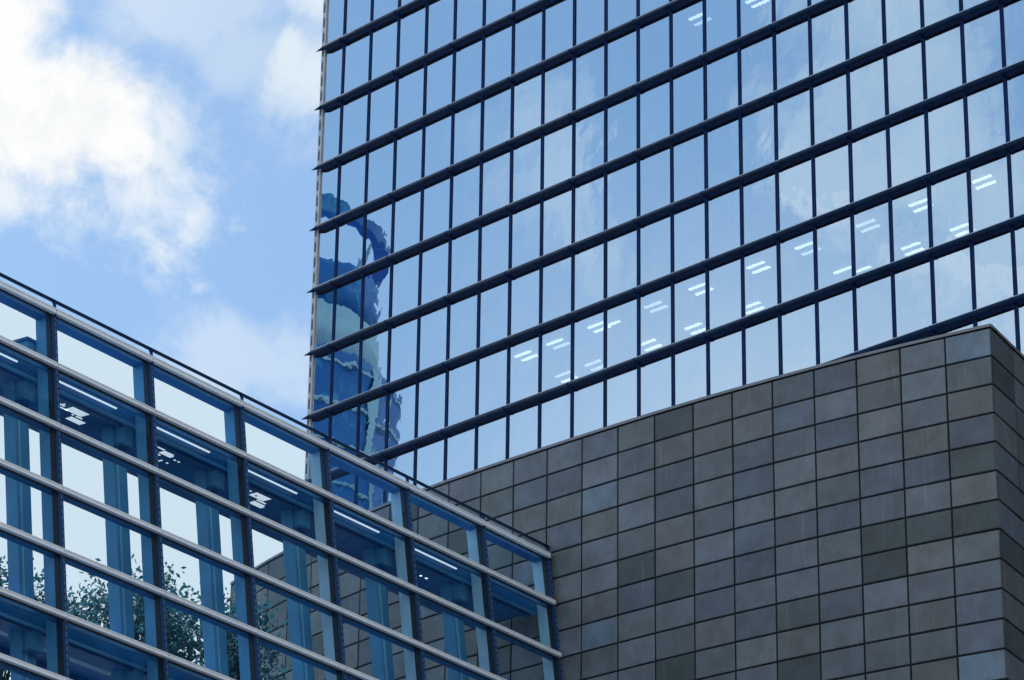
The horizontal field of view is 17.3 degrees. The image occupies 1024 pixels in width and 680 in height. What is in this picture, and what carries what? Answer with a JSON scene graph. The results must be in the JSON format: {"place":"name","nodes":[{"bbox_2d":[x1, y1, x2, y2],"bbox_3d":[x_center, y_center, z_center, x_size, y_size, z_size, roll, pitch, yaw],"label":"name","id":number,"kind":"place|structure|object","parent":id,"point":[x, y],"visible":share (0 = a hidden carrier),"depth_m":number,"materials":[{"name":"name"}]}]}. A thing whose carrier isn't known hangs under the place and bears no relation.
{"place":"outdoors","nodes":[
{"label":"outdoors","id":0,"kind":"place"},
{"bbox_2d":[0,556,44,679],"bbox_3d":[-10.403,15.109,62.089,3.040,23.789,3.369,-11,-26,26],"label":"tree","id":1,"kind":"object","parent":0,"point":[38,599],"visible":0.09,"depth_m":65.81,"materials":[{"name":"green plant"}]},
{"bbox_2d":[34,554,202,660],"bbox_3d":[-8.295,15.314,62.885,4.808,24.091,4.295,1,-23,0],"label":"tree","id":2,"kind":"object","parent":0,"point":[95,605],"visible":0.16,"depth_m":66.75,"materials":[{"name":"green plant"}]},
{"bbox_2d":[0,0,323,679],"label":"sky","id":3,"kind":"structure","parent":0,"point":[158,158],"materials":[{"name":"blue"}]},
{"bbox_2d":[132,571,311,679],"bbox_3d":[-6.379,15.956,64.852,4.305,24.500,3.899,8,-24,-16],"label":"tree","id":4,"kind":"object","parent":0,"point":[233,662],"visible":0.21,"depth_m":68.58,"materials":[{"name":"green plant"}]},
{"bbox_2d":[0,272,562,679],"bbox_3d":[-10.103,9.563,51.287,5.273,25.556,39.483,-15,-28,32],"label":"glass gallery","id":5,"kind":"object","parent":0,"point":[49,399],"visible":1,"depth_m":61.98,"materials":[{"name":"blue glass"}]},
{"bbox_2d":[229,323,1023,679],"bbox_3d":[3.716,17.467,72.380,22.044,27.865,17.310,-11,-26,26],"label":"slate building","id":6,"kind":"structure","parent":0,"point":[857,517],"depth_m":67.38,"materials":[{"name":"grey"}]},
{"bbox_2d":[301,0,1023,509],"bbox_3d":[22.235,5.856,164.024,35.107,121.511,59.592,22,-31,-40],"label":"office tower","id":7,"kind":"structure","parent":0,"point":[541,222],"depth_m":160.92,"materials":[{"name":"blue glass"}]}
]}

